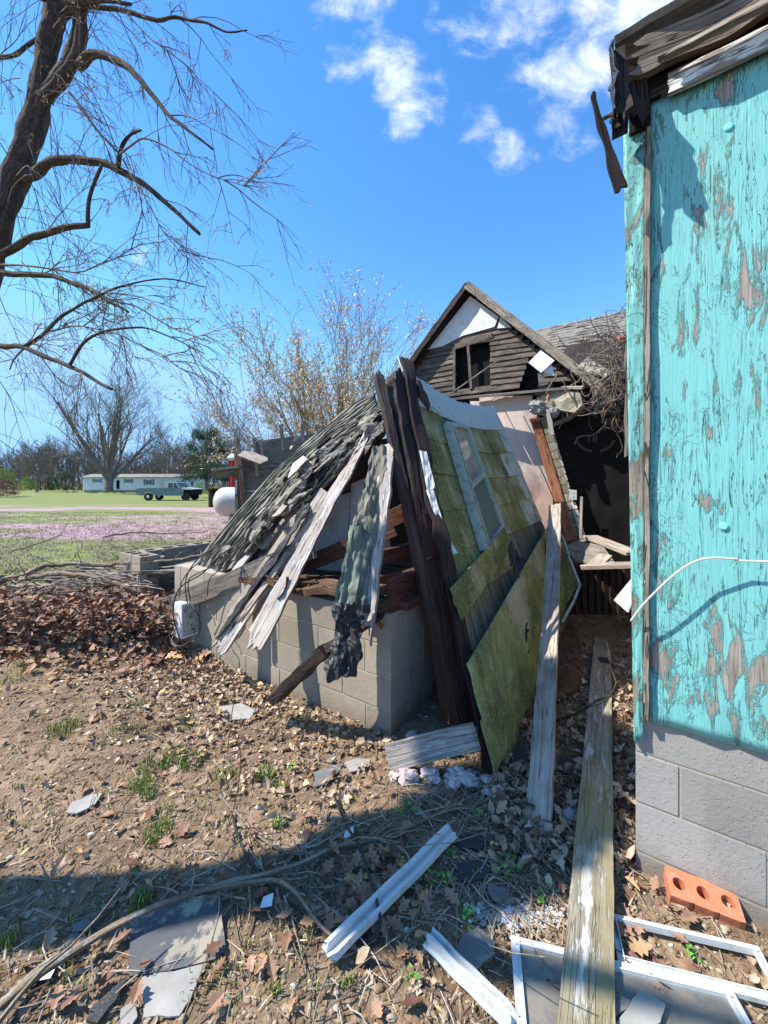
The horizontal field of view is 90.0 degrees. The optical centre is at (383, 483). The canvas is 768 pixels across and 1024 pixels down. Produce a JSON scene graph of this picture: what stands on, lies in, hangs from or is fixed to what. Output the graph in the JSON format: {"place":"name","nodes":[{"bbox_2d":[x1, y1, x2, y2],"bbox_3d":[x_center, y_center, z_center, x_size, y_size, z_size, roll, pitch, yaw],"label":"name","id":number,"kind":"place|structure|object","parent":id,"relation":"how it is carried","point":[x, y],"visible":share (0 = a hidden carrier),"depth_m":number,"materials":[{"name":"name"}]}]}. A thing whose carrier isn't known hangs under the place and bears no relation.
{"place":"outdoors","nodes":[
{"label":"outdoors","id":0,"kind":"place"},
{"bbox_2d":[0,0,673,483],"label":"sky","id":1,"kind":"structure","parent":0,"point":[458,142],"materials":[{"name":"blue"}]},
{"bbox_2d":[0,484,767,1023],"bbox_3d":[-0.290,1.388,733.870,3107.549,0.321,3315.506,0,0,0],"label":"ground","id":2,"kind":"structure","parent":0,"point":[34,502],"depth_m":1.72,"materials":[{"name":"soil"}]},
{"bbox_2d":[0,478,20,496],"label":"bush","id":3,"kind":"object","parent":2,"relation":"on","point":[12,492],"visible":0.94,"depth_m":43.22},
{"bbox_2d":[0,467,22,487],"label":"bush","id":4,"kind":"object","parent":2,"relation":"on","point":[6,476],"visible":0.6,"depth_m":46.08,"materials":[{"name":"green plant"}]},
{"bbox_2d":[0,454,28,486],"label":"bare tree","id":5,"kind":"object","parent":2,"relation":"on","point":[11,467],"visible":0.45,"depth_m":108.62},
{"bbox_2d":[18,476,38,490],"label":"shrub","id":6,"kind":"object","parent":2,"relation":"on","point":[29,481],"visible":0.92,"depth_m":75.70,"materials":[{"name":"green plant"}]},
{"bbox_2d":[0,435,60,491],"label":"bare tree","id":7,"kind":"object","parent":2,"relation":"on","point":[45,456],"visible":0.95,"depth_m":69.47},
{"bbox_2d":[14,448,47,489],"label":"bare tree","id":8,"kind":"object","parent":2,"relation":"on","point":[27,472],"visible":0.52,"depth_m":88.66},
{"bbox_2d":[10,440,56,489],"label":"bare tree","id":9,"kind":"object","parent":2,"relation":"on","point":[38,461],"visible":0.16,"depth_m":92.29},
{"bbox_2d":[21,429,77,485],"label":"bare tree","id":10,"kind":"object","parent":2,"relation":"on","point":[60,454],"visible":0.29,"depth_m":90.82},
{"bbox_2d":[40,475,60,490],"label":"shrub","id":11,"kind":"object","parent":2,"relation":"on","point":[49,483],"visible":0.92,"depth_m":75.81,"materials":[{"name":"green plant"}]},
{"bbox_2d":[41,429,86,489],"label":"bare tree","id":12,"kind":"object","parent":2,"relation":"on","point":[72,479],"visible":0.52,"depth_m":90.12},
{"bbox_2d":[46,440,82,484],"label":"bare tree","id":13,"kind":"object","parent":2,"relation":"on","point":[67,467],"visible":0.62,"depth_m":90.18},
{"bbox_2d":[52,472,80,490],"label":"shrub","id":14,"kind":"object","parent":2,"relation":"on","point":[64,487],"visible":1,"depth_m":75.44,"materials":[{"name":"green plant"}]},
{"bbox_2d":[0,854,142,1023],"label":"bare stick","id":15,"kind":"object","parent":2,"relation":"on","point":[8,1008],"visible":0.81,"depth_m":1.13,"materials":[{"name":"wood"}]},
{"bbox_2d":[44,429,103,474],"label":"bare tree","id":16,"kind":"object","parent":2,"relation":"on","point":[81,462],"visible":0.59,"depth_m":83.02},
{"bbox_2d":[72,919,91,933],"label":"shingle scrap","id":17,"kind":"object","parent":2,"relation":"on","point":[82,925],"visible":0.92,"depth_m":1.29,"materials":[{"name":"stone"}]},
{"bbox_2d":[66,793,101,813],"bbox_3d":[-1.398,1.489,1.788,0.123,0.018,0.120,0,0,0],"label":"shingle scrap","id":18,"kind":"object","parent":2,"relation":"on","point":[79,806],"visible":0.98,"depth_m":1.78,"materials":[{"name":"stone"}]},
{"bbox_2d":[0,565,174,620],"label":"brush pile","id":19,"kind":"object","parent":2,"relation":"on","point":[59,580],"visible":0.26,"depth_m":4.18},
{"bbox_2d":[1,314,182,491],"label":"yard tree","id":20,"kind":"object","parent":2,"relation":"on","point":[109,473],"visible":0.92,"depth_m":58.37,"materials":[{"name":"plant"}]},
{"bbox_2d":[86,978,128,1023],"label":"shingle scrap","id":21,"kind":"object","parent":2,"relation":"on","point":[103,1005],"visible":1,"depth_m":1.10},
{"bbox_2d":[0,574,216,676],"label":"oak leaf heap","id":22,"kind":"object","parent":2,"relation":"on","point":[100,604],"visible":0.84,"depth_m":3.45,"materials":[{"name":"plant"}]},
{"bbox_2d":[18,559,173,636],"bbox_3d":[-2.923,1.120,4.016,2.152,0.673,0.568,0,0,17],"label":"fallen branch","id":23,"kind":"object","parent":22,"relation":"on","point":[60,573],"visible":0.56,"depth_m":4.10,"materials":[{"name":"wood"}]},
{"bbox_2d":[0,543,208,584],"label":"fallen branch","id":24,"kind":"object","parent":22,"relation":"on","point":[51,565],"visible":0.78,"depth_m":4.28,"materials":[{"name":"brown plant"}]},
{"bbox_2d":[1,481,228,490],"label":"thicket","id":25,"kind":"object","parent":2,"relation":"on","point":[81,487],"visible":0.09,"depth_m":90.47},
{"bbox_2d":[3,464,228,488],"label":"woods","id":26,"kind":"object","parent":2,"relation":"on","point":[218,481],"visible":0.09,"depth_m":109.60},
{"bbox_2d":[120,1002,136,1023],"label":"shingle scrap","id":27,"kind":"object","parent":2,"relation":"on","point":[130,1017],"visible":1,"depth_m":1.08,"materials":[{"name":"stone"}]},
{"bbox_2d":[114,450,146,473],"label":"bare tree","id":28,"kind":"object","parent":2,"relation":"on","point":[136,466],"visible":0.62,"depth_m":88.78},
{"bbox_2d":[80,474,204,491],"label":"mobile home","id":29,"kind":"object","parent":2,"relation":"on","point":[122,482],"visible":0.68,"depth_m":68.00,"materials":[{"name":"white metal"}]},
{"bbox_2d":[0,511,293,602],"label":"field weeds","id":30,"kind":"object","parent":2,"relation":"on","point":[51,545],"visible":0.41,"depth_m":10.71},
{"bbox_2d":[9,511,81,552],"bbox_3d":[-4.946,0.706,5.528,1.091,0.599,0.652,0,0,0],"label":"fallen branch","id":31,"kind":"object","parent":30,"relation":"on","point":[49,539],"visible":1,"depth_m":5.59,"materials":[{"name":"wood"}]},
{"bbox_2d":[139,449,162,473],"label":"bare tree","id":32,"kind":"object","parent":2,"relation":"on","point":[154,469],"visible":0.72,"depth_m":103.00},
{"bbox_2d":[103,522,205,540],"bbox_3d":[-3.867,0.787,6.743,1.859,0.448,0.522,0,0,5],"label":"fallen branch","id":33,"kind":"object","parent":2,"relation":"on","point":[137,532],"visible":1,"depth_m":6.59,"materials":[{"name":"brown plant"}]},
{"bbox_2d":[0,0,318,492],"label":"tree","id":34,"kind":"object","parent":2,"relation":"on","point":[50,79],"visible":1,"depth_m":5.51,"materials":[{"name":"brown plant"}]},
{"bbox_2d":[129,415,196,473],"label":"bare tree","id":35,"kind":"object","parent":2,"relation":"on","point":[155,457],"visible":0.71,"depth_m":79.31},
{"bbox_2d":[136,482,201,500],"bbox_3d":[-19.878,0.678,35.419,5.460,1.676,1.902,0,0,0],"label":"pickup truck","id":36,"kind":"object","parent":2,"relation":"on","point":[184,491],"visible":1,"depth_m":34.52,"materials":[{"name":"green metal"}]},
{"bbox_2d":[151,423,191,473],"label":"bare tree","id":37,"kind":"object","parent":2,"relation":"on","point":[166,441],"visible":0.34,"depth_m":100.04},
{"bbox_2d":[141,963,206,1018],"bbox_3d":[-0.649,1.506,1.144,0.184,0.014,0.128,0,0,0],"label":"roofing felt","id":38,"kind":"object","parent":2,"relation":"on","point":[163,995],"visible":0.99,"depth_m":1.14,"materials":[{"name":"stone"}]},
{"bbox_2d":[129,893,225,977],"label":"shingles","id":39,"kind":"object","parent":2,"relation":"on","point":[169,933],"visible":0.91,"depth_m":1.27,"materials":[{"name":"concrete"}]},
{"bbox_2d":[183,890,219,1016],"bbox_3d":[-0.568,1.475,1.229,0.022,0.053,0.295,0,0,-5],"label":"side twig","id":40,"kind":"object","parent":39,"relation":"on","point":[210,944],"visible":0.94,"depth_m":1.25,"materials":[{"name":"wood"}]},
{"bbox_2d":[0,652,364,1022],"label":"grass tufts","id":41,"kind":"object","parent":2,"relation":"on","point":[139,900],"visible":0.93,"depth_m":1.70,"materials":[{"name":"plant"}]},
{"bbox_2d":[83,515,293,562],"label":"dead stalks","id":42,"kind":"object","parent":2,"relation":"on","point":[130,546],"visible":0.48,"depth_m":8.60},
{"bbox_2d":[0,877,387,1010],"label":"bare stick","id":43,"kind":"object","parent":2,"relation":"on","point":[8,998],"visible":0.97,"depth_m":1.27,"materials":[{"name":"wood"}]},
{"bbox_2d":[179,425,229,489],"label":"evergreen tree","id":44,"kind":"object","parent":2,"relation":"on","point":[206,466],"visible":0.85,"depth_m":41.56,"materials":[{"name":"plant"}]},
{"bbox_2d":[208,488,219,506],"bbox_3d":[-6.620,0.540,15.000,0.480,0.720,0.480,0,0,0],"label":"trash barrel","id":45,"kind":"object","parent":2,"relation":"on","point":[212,492],"visible":0.65,"depth_m":14.80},
{"bbox_2d":[183,427,265,465],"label":"bare tree","id":46,"kind":"object","parent":2,"relation":"on","point":[242,442],"visible":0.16,"depth_m":70.00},
{"bbox_2d":[179,371,273,487],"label":"bare tree","id":47,"kind":"object","parent":2,"relation":"on","point":[223,437],"visible":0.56,"depth_m":60.54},
{"bbox_2d":[225,729,240,835],"bbox_3d":[-0.675,1.334,1.736,0.057,0.343,0.190,0,0,-14],"label":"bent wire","id":48,"kind":"object","parent":2,"relation":"on","point":[238,781],"visible":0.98,"depth_m":1.72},
{"bbox_2d":[219,703,253,720],"bbox_3d":[-0.968,1.509,2.556,0.157,0.024,0.280,0,0,-42],"label":"shingle scrap","id":49,"kind":"object","parent":2,"relation":"on","point":[242,711],"visible":0.98,"depth_m":2.54,"materials":[{"name":"stone"}]},
{"bbox_2d":[228,454,272,486],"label":"red shed","id":50,"kind":"structure","parent":2,"relation":"on","point":[231,478],"depth_m":22.02,"materials":[{"name":"metal"}]},
{"bbox_2d":[213,487,297,529],"bbox_3d":[-4.140,0.761,12.864,2.941,1.577,0.950,0,0,-14],"label":"propane tank","id":51,"kind":"object","parent":2,"relation":"on","point":[223,501],"visible":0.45,"depth_m":12.24,"materials":[{"name":"metal"}]},
{"bbox_2d":[211,424,315,511],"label":"ruined shed","id":52,"kind":"structure","parent":2,"relation":"on","point":[245,469],"depth_m":9.23,"materials":[{"name":"grey wood"}]},
{"bbox_2d":[260,893,273,907],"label":"paper scrap","id":53,"kind":"object","parent":2,"relation":"on","point":[267,900],"visible":1,"depth_m":1.36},
{"bbox_2d":[119,530,437,736],"bbox_3d":[-0.487,1.073,4.761,3.780,0.987,3.690,0,0,34],"label":"block foundation","id":54,"kind":"object","parent":2,"relation":"on","point":[390,689],"visible":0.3,"depth_m":2.63,"materials":[{"name":"grey concrete"}]},
{"bbox_2d":[118,554,201,581],"bbox_3d":[-2.301,0.943,4.753,1.294,0.313,1.395,0,0,0],"label":"board pile","id":55,"kind":"object","parent":54,"relation":"on","point":[169,567],"visible":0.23,"depth_m":4.23,"materials":[{"name":"grey wood"}]},
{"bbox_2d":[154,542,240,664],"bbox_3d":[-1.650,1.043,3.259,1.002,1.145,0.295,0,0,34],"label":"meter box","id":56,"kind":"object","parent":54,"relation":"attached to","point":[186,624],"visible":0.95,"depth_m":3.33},
{"bbox_2d":[152,542,317,618],"bbox_3d":[-1.328,0.828,3.220,1.899,0.882,0.049,0,0,26],"label":"eaves board","id":57,"kind":"object","parent":54,"relation":"on","point":[227,582],"visible":0.56,"depth_m":3.21,"materials":[{"name":"grey wood"}]},
{"bbox_2d":[196,392,393,682],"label":"collapsed roof","id":58,"kind":"structure","parent":54,"relation":"on","point":[305,474],"depth_m":2.89,"materials":[{"name":"wood"}]},
{"bbox_2d":[302,505,403,574],"bbox_3d":[-0.267,0.436,2.903,0.985,0.600,0.106,0,0,14],"label":"red rafter","id":59,"kind":"object","parent":54,"relation":"on","point":[331,553],"visible":0.48,"depth_m":2.94,"materials":[{"name":"brown wood"}]},
{"bbox_2d":[309,438,408,570],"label":"interior wall","id":60,"kind":"structure","parent":54,"relation":"on","point":[338,523],"depth_m":3.33,"materials":[{"name":"paint"}]},
{"bbox_2d":[326,470,412,583],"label":"broken joists","id":61,"kind":"object","parent":54,"relation":"on","point":[396,553],"visible":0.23,"depth_m":2.84,"materials":[{"name":"red wood"}]},
{"bbox_2d":[470,401,575,540],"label":"plaster wall","id":62,"kind":"structure","parent":54,"relation":"on","point":[526,438],"depth_m":5.15,"materials":[{"name":"paint"}]},
{"bbox_2d":[541,417,584,536],"bbox_3d":[2.257,-0.107,4.856,0.548,1.543,0.094,0,0,39],"label":"shingled wall edge","id":63,"kind":"object","parent":62,"relation":"attached to","point":[558,464],"visible":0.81,"depth_m":4.84,"materials":[{"name":"shingle"},{"name":"reddish-brown wood"}]},
{"bbox_2d":[614,580,630,612],"bbox_3d":[1.707,0.770,2.676,0.121,0.212,0.152,0,0,0],"label":"white panel","id":64,"kind":"object","parent":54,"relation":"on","point":[622,599],"visible":0.61,"depth_m":2.68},
{"bbox_2d":[139,258,439,468],"bbox_3d":[-1.865,-3.122,15.557,14.489,9.487,10.312,0,0,-18],"label":"budding tree","id":65,"kind":"object","parent":2,"relation":"on","point":[342,399],"visible":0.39,"depth_m":13.71,"materials":[{"name":"beige plant"}]},
{"bbox_2d":[219,794,364,854],"bbox_3d":[-0.469,1.381,1.572,0.747,0.252,0.300,0,0,18],"label":"bare stick","id":66,"kind":"object","parent":2,"relation":"on","point":[257,834],"visible":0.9,"depth_m":1.57,"materials":[{"name":"wood"}]},
{"bbox_2d":[232,794,381,941],"bbox_3d":[-0.328,1.469,1.506,0.447,0.067,0.710,0,0,-26],"label":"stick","id":67,"kind":"object","parent":2,"relation":"on","point":[303,911],"visible":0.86,"depth_m":1.41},
{"bbox_2d":[263,612,384,704],"bbox_3d":[-0.382,1.056,2.307,0.763,0.636,0.217,0,0,10],"label":"broken timber","id":68,"kind":"object","parent":2,"relation":"on","point":[286,687],"visible":0.81,"depth_m":2.27,"materials":[{"name":"brown wood"}]},
{"bbox_2d":[313,763,343,787],"bbox_3d":[-0.281,1.503,1.988,0.189,0.025,0.133,0,0,-25],"label":"shingle scrap","id":69,"kind":"object","parent":2,"relation":"on","point":[320,774],"visible":0.94,"depth_m":1.99,"materials":[{"name":"stone"}]},
{"bbox_2d":[0,667,680,1023],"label":"fallen twigs","id":70,"kind":"object","parent":2,"relation":"on","point":[468,890],"visible":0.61,"depth_m":1.46,"materials":[{"name":"wood"}]},
{"bbox_2d":[344,758,370,772],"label":"shingle scrap","id":71,"kind":"object","parent":2,"relation":"on","point":[351,766],"visible":0.97,"depth_m":2.06,"materials":[{"name":"stone"}]},
{"bbox_2d":[172,753,562,925],"bbox_3d":[0.042,1.437,1.698,1.734,0.208,0.618,0,0,-24],"label":"bare stick","id":72,"kind":"object","parent":2,"relation":"on","point":[286,869],"visible":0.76,"depth_m":1.54,"materials":[{"name":"wood"}]},
{"bbox_2d":[47,751,698,1017],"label":"fallen oak leaves","id":73,"kind":"object","parent":2,"relation":"on","point":[361,891],"visible":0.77,"depth_m":1.35,"materials":[{"name":"brown plant"}]},
{"bbox_2d":[0,615,767,1023],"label":"leaf litter","id":74,"kind":"object","parent":2,"relation":"on","point":[560,851],"visible":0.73,"depth_m":2.10,"materials":[{"name":"plant"}]},
{"bbox_2d":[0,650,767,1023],"bbox_3d":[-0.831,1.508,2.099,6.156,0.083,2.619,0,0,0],"label":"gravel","id":75,"kind":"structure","parent":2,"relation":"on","point":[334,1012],"depth_m":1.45,"materials":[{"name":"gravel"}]},
{"bbox_2d":[0,616,767,1023],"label":"wood litter","id":76,"kind":"object","parent":2,"relation":"on","point":[538,926],"visible":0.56,"depth_m":1.39,"materials":[{"name":"wood"}]},
{"bbox_2d":[322,824,456,960],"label":"metal trim","id":77,"kind":"structure","parent":2,"relation":"on","point":[345,935],"depth_m":1.35,"materials":[{"name":"metal"}]},
{"bbox_2d":[307,822,546,989],"bbox_3d":[0.137,1.394,1.321,0.668,0.235,0.495,0,0,7],"label":"bare stick","id":78,"kind":"object","parent":2,"relation":"on","point":[408,856],"visible":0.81,"depth_m":1.29,"materials":[{"name":"wood"}]},
{"bbox_2d":[384,722,480,770],"bbox_3d":[0.249,1.372,2.001,0.500,0.259,0.055,0,0,5],"label":"short plank","id":79,"kind":"object","parent":2,"relation":"on","point":[439,744],"visible":1,"depth_m":1.99,"materials":[{"name":"white wood"}]},
{"bbox_2d":[389,726,505,795],"bbox_3d":[0.323,1.496,2.115,0.602,0.076,0.521,0,0,0],"label":"insulation","id":80,"kind":"object","parent":2,"relation":"on","point":[456,775],"visible":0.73,"depth_m":1.94},
{"bbox_2d":[456,833,483,850],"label":"shingle scrap","id":81,"kind":"object","parent":2,"relation":"on","point":[475,843],"visible":0.88,"depth_m":1.60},
{"bbox_2d":[422,927,518,1023],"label":"wooden board","id":82,"kind":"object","parent":2,"relation":"on","point":[488,997],"depth_m":1.14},
{"bbox_2d":[453,860,491,882],"bbox_3d":[0.348,1.502,1.489,0.151,0.015,0.070,0,0,-7],"label":"shingle scrap","id":83,"kind":"object","parent":2,"relation":"on","point":[468,866],"visible":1,"depth_m":1.49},
{"bbox_2d":[456,927,495,970],"bbox_3d":[0.287,1.496,1.231,0.154,0.027,0.083,0,0,-29],"label":"shingle scrap","id":84,"kind":"object","parent":2,"relation":"on","point":[473,952],"visible":0.83,"depth_m":1.23,"materials":[{"name":"stone"}]},
{"bbox_2d":[374,356,580,773],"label":"leaning wall","id":85,"kind":"structure","parent":2,"relation":"on","point":[477,532],"depth_m":2.69,"materials":[{"name":"wood"}]},
{"bbox_2d":[443,421,503,550],"bbox_3d":[0.763,-0.013,3.198,0.434,1.066,0.672,0,0,34],"label":"window frame","id":86,"kind":"structure","parent":85,"relation":"in","point":[484,514],"depth_m":3.16,"materials":[{"name":"grey wood"}]},
{"bbox_2d":[275,717,705,980],"bbox_3d":[0.058,1.493,1.663,2.012,0.064,0.741,0,0,44],"label":"clover","id":87,"kind":"object","parent":2,"relation":"on","point":[542,897],"visible":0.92,"depth_m":1.45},
{"bbox_2d":[486,883,516,904],"bbox_3d":[0.434,1.514,1.412,0.098,0.017,0.071,0,0,0],"label":"shingle scrap","id":88,"kind":"object","parent":2,"relation":"on","point":[496,892],"visible":1,"depth_m":1.41,"materials":[{"name":"stone"}]},
{"bbox_2d":[457,898,567,938],"bbox_3d":[0.463,1.521,1.354,0.418,0.032,0.144,0,0,0],"label":"white ash","id":89,"kind":"object","parent":2,"relation":"on","point":[508,909],"visible":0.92,"depth_m":1.35},
{"bbox_2d":[409,281,625,565],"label":"gabled house","id":90,"kind":"structure","parent":2,"relation":"on","point":[477,343],"depth_m":6.90,"materials":[{"name":"brown wood"}]},
{"bbox_2d":[453,332,492,390],"bbox_3d":[1.604,-2.189,6.964,0.750,0.942,0.050,0,0,34],"label":"window frame","id":91,"kind":"structure","parent":90,"relation":"in","point":[467,343],"depth_m":6.98,"materials":[{"name":"grey wood"}]},
{"bbox_2d":[479,390,583,435],"bbox_3d":[1.842,-0.892,4.915,1.280,0.604,0.312,0,0,25],"label":"eave","id":92,"kind":"object","parent":90,"relation":"on","point":[552,404],"depth_m":4.78,"materials":[{"name":"paint"}]},
{"bbox_2d":[546,303,625,457],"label":"dead vines","id":93,"kind":"object","parent":90,"relation":"on","point":[610,360],"visible":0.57,"depth_m":4.77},
{"bbox_2d":[577,357,610,376],"bbox_3d":[2.926,-1.618,5.306,0.487,0.482,0.382,0,0,-43],"label":"torn felt","id":94,"kind":"object","parent":90,"relation":"on","point":[589,369],"visible":0.62,"depth_m":5.25,"materials":[{"name":"fabric"}]},
{"bbox_2d":[509,743,527,775],"bbox_3d":[0.733,1.495,2.093,0.097,0.024,0.254,0,0,15],"label":"shingle scrap","id":95,"kind":"object","parent":2,"relation":"on","point":[518,751],"visible":0.69,"depth_m":2.11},
{"bbox_2d":[524,503,560,849],"bbox_3d":[1.250,0.876,2.879,0.129,1.352,2.827,0,0,25],"label":"long board","id":96,"kind":"object","parent":2,"relation":"on","point":[540,793],"visible":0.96,"depth_m":2.22,"materials":[{"name":"grey wood"}]},
{"bbox_2d":[561,806,576,824],"bbox_3d":[0.846,1.511,1.747,0.091,0.063,0.074,0,0,0],"label":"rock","id":97,"kind":"object","parent":2,"relation":"on","point":[568,812],"visible":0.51,"depth_m":1.74,"materials":[{"name":"stone"}]},
{"bbox_2d":[556,754,582,773],"bbox_3d":[1.008,1.504,2.071,0.196,0.017,0.145,0,0,0],"label":"shingle scrap","id":98,"kind":"object","parent":2,"relation":"on","point":[564,759],"visible":0.48,"depth_m":2.07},
{"bbox_2d":[556,618,583,699],"bbox_3d":[1.463,1.437,3.401,0.512,0.087,1.775,0,0,23],"label":"rusty sheet","id":99,"kind":"object","parent":2,"relation":"on","point":[569,653],"visible":0.37,"depth_m":3.13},
{"bbox_2d":[557,636,614,1023],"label":"long board","id":100,"kind":"object","parent":2,"relation":"on","point":[587,993],"visible":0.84,"depth_m":1.39,"materials":[{"name":"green wood"}]},
{"bbox_2d":[556,640,632,721],"bbox_3d":[1.386,1.314,2.539,0.699,0.446,0.585,0,0,12],"label":"bare stick","id":101,"kind":"object","parent":2,"relation":"on","point":[586,707],"visible":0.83,"depth_m":2.40,"materials":[{"name":"wood"}]},
{"bbox_2d":[548,394,644,561],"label":"tarpaper wall","id":102,"kind":"structure","parent":2,"relation":"on","point":[596,471],"depth_m":4.79,"materials":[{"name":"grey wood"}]},
{"bbox_2d":[567,535,631,614],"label":"broken deck","id":103,"kind":"structure","parent":2,"relation":"on","point":[604,578],"depth_m":3.62,"materials":[{"name":"grey wood"}]},
{"bbox_2d":[511,935,750,1023],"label":"window frame","id":104,"kind":"object","parent":2,"relation":"on","point":[686,1000],"visible":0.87,"depth_m":1.13,"materials":[{"name":"white metal"}]},
{"bbox_2d":[615,993,631,1016],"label":"shingle scrap","id":105,"kind":"object","parent":104,"relation":"on","point":[622,1003],"visible":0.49,"depth_m":1.09,"materials":[{"name":"stone"}]},
{"bbox_2d":[616,990,665,1023],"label":"shingle scrap","id":106,"kind":"object","parent":104,"relation":"on","point":[644,1007],"visible":1,"depth_m":1.07,"materials":[{"name":"stone"}]},
{"bbox_2d":[607,0,767,928],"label":"wooden building","id":107,"kind":"structure","parent":2,"relation":"on","point":[687,89],"depth_m":1.40,"materials":[{"name":"teal paint"}]},
{"bbox_2d":[590,91,627,193],"bbox_3d":[0.836,-1.272,1.435,0.152,0.346,0.033,0,0,-10],"label":"roof lath","id":108,"kind":"object","parent":107,"relation":"hanging from","point":[617,177],"visible":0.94,"depth_m":1.43,"materials":[{"name":"brown wood"}]},
{"bbox_2d":[630,557,767,621],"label":"cable","id":109,"kind":"object","parent":107,"relation":"attached to","point":[669,578],"visible":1,"depth_m":1.37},
{"bbox_2d":[614,914,767,1005],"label":"window frame","id":110,"kind":"object","parent":2,"relation":"on","point":[751,994],"visible":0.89,"depth_m":1.22,"materials":[{"name":"white metal"}]},
{"bbox_2d":[663,866,745,929],"bbox_3d":[1.147,1.494,1.385,0.212,0.089,0.107,0,0,24],"label":"brick","id":111,"kind":"object","parent":2,"relation":"on","point":[689,891],"visible":0.93,"depth_m":1.37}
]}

